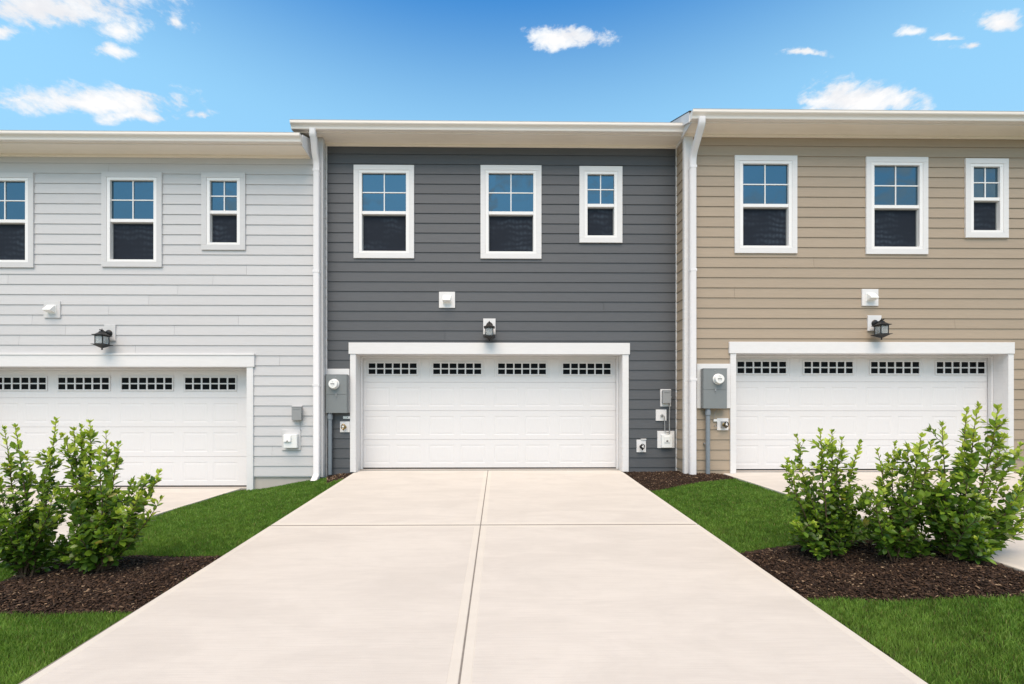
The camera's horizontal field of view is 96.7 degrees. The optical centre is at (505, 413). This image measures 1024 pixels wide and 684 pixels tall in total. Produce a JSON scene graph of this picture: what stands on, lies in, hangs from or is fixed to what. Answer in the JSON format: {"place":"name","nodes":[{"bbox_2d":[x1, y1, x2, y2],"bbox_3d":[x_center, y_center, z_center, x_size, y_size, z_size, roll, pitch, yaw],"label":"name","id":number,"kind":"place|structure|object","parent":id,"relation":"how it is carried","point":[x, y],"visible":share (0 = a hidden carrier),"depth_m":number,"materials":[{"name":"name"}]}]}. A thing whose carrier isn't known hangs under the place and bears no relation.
{"place":"outdoors","nodes":[
{"label":"outdoors","id":0,"kind":"place"},
{"bbox_2d":[0,488,240,562],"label":"driveway","id":1,"kind":"structure","parent":0,"point":[175,498],"depth_m":7.34,"materials":[{"name":"concrete"}]},
{"bbox_2d":[0,474,347,683],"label":"lawn ground","id":2,"kind":"structure","parent":0,"point":[73,604],"depth_m":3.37,"materials":[{"name":"green plant"}]},
{"bbox_2d":[0,555,221,615],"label":"bark mulch","id":3,"kind":"object","parent":2,"relation":"on","point":[62,575],"visible":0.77,"depth_m":3.58,"materials":[{"name":"brown wood"}]},
{"bbox_2d":[0,416,77,577],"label":"shrub","id":4,"kind":"object","parent":3,"relation":"on","point":[23,535],"visible":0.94,"depth_m":3.71,"materials":[{"name":"green plant"}]},
{"bbox_2d":[46,419,164,573],"bbox_3d":[-3.400,0.700,3.885,0.957,1.313,0.633,0,0,-1],"label":"shrub","id":5,"kind":"object","parent":3,"relation":"on","point":[107,533],"visible":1,"depth_m":3.83,"materials":[{"name":"green plant"}]},
{"bbox_2d":[326,472,353,482],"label":"bark mulch","id":6,"kind":"object","parent":2,"relation":"on","point":[331,478],"visible":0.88,"depth_m":7.97,"materials":[{"name":"brown wood"}]},
{"bbox_2d":[19,470,927,683],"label":"driveway","id":7,"kind":"structure","parent":0,"point":[510,577],"depth_m":3.34,"materials":[{"name":"concrete"}]},
{"bbox_2d":[0,0,1023,131],"label":"sky","id":8,"kind":"structure","parent":0,"point":[72,65],"materials":[{"name":"blue"}]},
{"bbox_2d":[627,473,1023,683],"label":"lawn ground","id":9,"kind":"structure","parent":0,"point":[842,584],"depth_m":3.23,"materials":[{"name":"green plant"}]},
{"bbox_2d":[624,471,732,490],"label":"bark mulch","id":10,"kind":"object","parent":9,"relation":"on","point":[649,478],"visible":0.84,"depth_m":7.60,"materials":[{"name":"brown wood"}]},
{"bbox_2d":[740,540,1023,601],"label":"bark mulch","id":11,"kind":"object","parent":9,"relation":"on","point":[849,571],"visible":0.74,"depth_m":3.53,"materials":[{"name":"brown wood"}]},
{"bbox_2d":[780,427,866,559],"bbox_3d":[2.829,0.693,4.030,0.793,1.160,0.537,0,0,-1],"label":"shrub","id":12,"kind":"object","parent":11,"relation":"on","point":[828,533],"visible":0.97,"depth_m":3.93,"materials":[{"name":"green plant"}]},
{"bbox_2d":[850,432,943,561],"bbox_3d":[3.151,0.677,3.761,0.792,1.068,0.607,0,0,-37],"label":"shrub","id":13,"kind":"object","parent":11,"relation":"on","point":[895,529],"visible":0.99,"depth_m":3.67,"materials":[{"name":"green plant"}]},
{"bbox_2d":[910,401,1023,564],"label":"shrub","id":14,"kind":"object","parent":11,"relation":"on","point":[963,529],"visible":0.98,"depth_m":3.50,"materials":[{"name":"green plant"}]},
{"bbox_2d":[723,472,1023,571],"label":"driveway","id":15,"kind":"structure","parent":0,"point":[1011,555],"depth_m":6.81,"materials":[{"name":"concrete"}]},
{"bbox_3d":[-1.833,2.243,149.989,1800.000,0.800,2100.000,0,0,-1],"label":"ground","id":16,"kind":"structure","parent":0,"visible":0},
{"bbox_2d":[0,130,325,489],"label":"townhouse","id":17,"kind":"structure","parent":16,"relation":"on","point":[182,261],"depth_m":8.06,"materials":[{"name":"grey paint"}]},
{"bbox_2d":[0,172,34,267],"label":"window","id":18,"kind":"structure","parent":17,"relation":"in","point":[17,195],"depth_m":8.03,"materials":[{"name":"grey paint"}]},
{"bbox_2d":[42,301,60,317],"bbox_3d":[-7.975,-1.835,7.962,0.286,0.294,0.130,0,0,-1],"label":"dryer vent","id":19,"kind":"object","parent":17,"relation":"attached to","point":[51,309],"visible":1,"depth_m":8.00,"materials":[{"name":"grey paint"}]},
{"bbox_2d":[91,325,116,349],"bbox_3d":[-6.977,-1.335,7.902,0.216,0.463,0.275,0,0,-1],"label":"wall lantern","id":20,"kind":"object","parent":17,"relation":"attached to","point":[104,337],"depth_m":7.88,"materials":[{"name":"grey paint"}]},
{"bbox_2d":[0,370,246,486],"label":"garage door","id":21,"kind":"structure","parent":17,"relation":"in","point":[191,425],"depth_m":8.35,"materials":[{"name":"paint"}]},
{"bbox_2d":[101,172,162,266],"bbox_3d":[-6.586,-3.423,8.055,1.056,1.672,0.094,0,0,-1],"label":"window","id":22,"kind":"structure","parent":17,"relation":"in","point":[131,202],"depth_m":8.05,"materials":[{"name":"grey paint"}]},
{"bbox_2d":[201,172,245,249],"bbox_3d":[-4.984,-3.577,8.075,0.772,1.367,0.094,0,0,-1],"label":"window","id":23,"kind":"structure","parent":17,"relation":"in","point":[223,194],"depth_m":8.04,"materials":[{"name":"grey paint"}]},
{"bbox_2d":[282,430,300,449],"bbox_3d":[-3.792,0.464,8.012,0.330,0.363,0.132,0,0,-1],"label":"socket box","id":24,"kind":"object","parent":17,"relation":"attached to","point":[291,439],"visible":1,"depth_m":8.01,"materials":[{"name":"grey paint"}]},
{"bbox_2d":[292,406,302,420],"bbox_3d":[-3.677,-0.011,8.025,0.209,0.270,0.109,0,0,-1],"label":"utility box","id":25,"kind":"object","parent":17,"relation":"attached to","point":[297,413],"visible":1,"depth_m":7.98,"materials":[{"name":"grey paint"}]},
{"bbox_2d":[290,119,683,481],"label":"townhouse","id":26,"kind":"structure","parent":16,"relation":"on","point":[550,247],"depth_m":8.31,"materials":[{"name":"grey paint"}]},
{"bbox_2d":[325,369,349,474],"bbox_3d":[-3.029,0.140,8.159,0.402,1.908,0.217,0,0,-1],"label":"electric meter","id":27,"kind":"object","parent":26,"relation":"attached to","point":[337,390],"visible":1,"depth_m":8.13,"materials":[{"name":"grey metal"}]},
{"bbox_2d":[340,421,349,431],"bbox_3d":[-2.909,0.238,8.210,0.176,0.195,0.118,0,0,-1],"label":"hose tap","id":28,"kind":"object","parent":26,"relation":"attached to","point":[344,426],"visible":1,"depth_m":8.24,"materials":[{"name":"white paint"}]},
{"bbox_2d":[354,165,413,258],"bbox_3d":[-2.205,-3.666,8.289,1.094,1.689,0.094,0,0,-1],"label":"window","id":29,"kind":"structure","parent":26,"relation":"in","point":[383,194],"depth_m":8.29,"materials":[{"name":"white paint"}]},
{"bbox_2d":[439,292,454,307],"bbox_3d":[-1.062,-2.070,8.226,0.290,0.290,0.130,0,0,-1],"label":"dryer vent","id":30,"kind":"object","parent":26,"relation":"attached to","point":[446,299],"visible":1,"depth_m":8.26,"materials":[{"name":"white paint"}]},
{"bbox_2d":[483,319,495,340],"bbox_3d":[-0.292,-1.511,8.164,0.223,0.441,0.275,0,0,-1],"label":"wall lantern","id":31,"kind":"object","parent":26,"relation":"attached to","point":[489,328],"depth_m":8.12,"materials":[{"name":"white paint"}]},
{"bbox_2d":[363,358,615,468],"bbox_3d":[-0.293,-0.035,8.636,4.837,2.154,0.042,0,0,-1],"label":"garage door","id":32,"kind":"structure","parent":26,"relation":"in","point":[419,413],"depth_m":8.63,"materials":[{"name":"paint"}]},
{"bbox_2d":[481,165,540,258],"bbox_3d":[0.101,-3.671,8.317,1.111,1.699,0.094,0,0,-1],"label":"window","id":33,"kind":"structure","parent":26,"relation":"in","point":[510,194],"depth_m":8.32,"materials":[{"name":"white paint"}]},
{"bbox_2d":[579,166,621,242],"bbox_3d":[1.740,-3.817,8.337,0.789,1.394,0.094,0,0,-1],"label":"window","id":34,"kind":"structure","parent":26,"relation":"in","point":[600,187],"depth_m":8.30,"materials":[{"name":"white paint"}]},
{"bbox_2d":[636,439,645,451],"bbox_3d":[2.482,0.580,8.279,0.171,0.246,0.124,0,0,-1],"label":"hose tap","id":35,"kind":"object","parent":26,"relation":"attached to","point":[641,445],"visible":1,"depth_m":8.31,"materials":[{"name":"white paint"}]},
{"bbox_2d":[656,410,665,420],"bbox_3d":[2.845,0.025,8.306,0.193,0.206,0.067,0,0,-1],"label":"cable entry","id":36,"kind":"object","parent":26,"relation":"attached to","point":[659,414],"visible":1,"depth_m":8.31,"materials":[{"name":"white paint"}]},
{"bbox_2d":[657,431,673,447],"bbox_3d":[2.932,0.470,8.296,0.312,0.311,0.088,0,0,-1],"label":"cable box","id":37,"kind":"object","parent":26,"relation":"attached to","point":[665,439],"visible":1,"depth_m":8.29,"materials":[{"name":"white paint"}]},
{"bbox_2d":[660,389,671,406],"bbox_3d":[2.928,-0.290,8.288,0.193,0.315,0.104,0,0,-1],"label":"utility box","id":38,"kind":"object","parent":26,"relation":"attached to","point":[665,397],"visible":1,"depth_m":8.24,"materials":[{"name":"white paint"}]},
{"bbox_2d":[669,403,669,433],"bbox_3d":[2.986,0.088,8.284,0.026,0.553,0.036,0,0,22],"label":"conduit pipe","id":39,"kind":"object","parent":26,"relation":"attached to","point":[669,418],"visible":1,"depth_m":8.28,"materials":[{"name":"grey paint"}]},
{"bbox_2d":[671,108,1023,474],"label":"townhouse","id":40,"kind":"structure","parent":16,"relation":"on","point":[798,230],"depth_m":7.99,"materials":[{"name":"beige paint"}]},
{"bbox_2d":[696,364,729,473],"bbox_3d":[3.632,0.124,7.850,0.587,1.991,0.217,0,0,-1],"label":"electric meter","id":41,"kind":"object","parent":40,"relation":"attached to","point":[713,385],"visible":0.98,"depth_m":7.83,"materials":[{"name":"grey metal"}]},
{"bbox_2d":[717,418,728,429],"bbox_3d":[3.791,0.183,7.887,0.197,0.209,0.148,0,0,-1],"label":"hose tap","id":42,"kind":"object","parent":40,"relation":"attached to","point":[722,423],"visible":1,"depth_m":7.93,"materials":[{"name":"white paint"}]},
{"bbox_2d":[734,155,796,253],"bbox_3d":[4.548,-3.655,7.981,1.099,1.705,0.094,0,0,-1],"label":"window","id":43,"kind":"structure","parent":40,"relation":"in","point":[765,186],"depth_m":7.98,"materials":[{"name":"white paint"}]},
{"bbox_2d":[736,357,987,469],"bbox_3d":[6.422,-0.028,8.288,4.802,2.110,0.042,0,0,-1],"label":"garage door","id":44,"kind":"structure","parent":40,"relation":"in","point":[879,402],"depth_m":8.28,"materials":[{"name":"paint"}]},
{"bbox_2d":[861,289,878,305],"bbox_3d":[6.386,-2.037,7.927,0.287,0.293,0.130,0,0,-1],"label":"dryer vent","id":45,"kind":"object","parent":40,"relation":"attached to","point":[870,297],"visible":1,"depth_m":7.96,"materials":[{"name":"white paint"}]},
{"bbox_2d":[867,315,892,339],"bbox_3d":[6.464,-1.497,7.856,0.239,0.454,0.275,0,0,-1],"label":"wall lantern","id":46,"kind":"object","parent":40,"relation":"attached to","point":[878,325],"depth_m":7.84,"materials":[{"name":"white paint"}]},
{"bbox_2d":[865,157,927,254],"bbox_3d":[6.860,-3.647,8.009,1.100,1.702,0.094,0,0,-1],"label":"window","id":47,"kind":"structure","parent":40,"relation":"in","point":[896,189],"depth_m":8.01,"materials":[{"name":"white paint"}]},
{"bbox_2d":[964,158,1008,237],"bbox_3d":[8.456,-3.787,8.029,0.766,1.390,0.094,0,0,-1],"label":"window","id":48,"kind":"structure","parent":40,"relation":"in","point":[986,180],"depth_m":7.99,"materials":[{"name":"white paint"}]}
]}

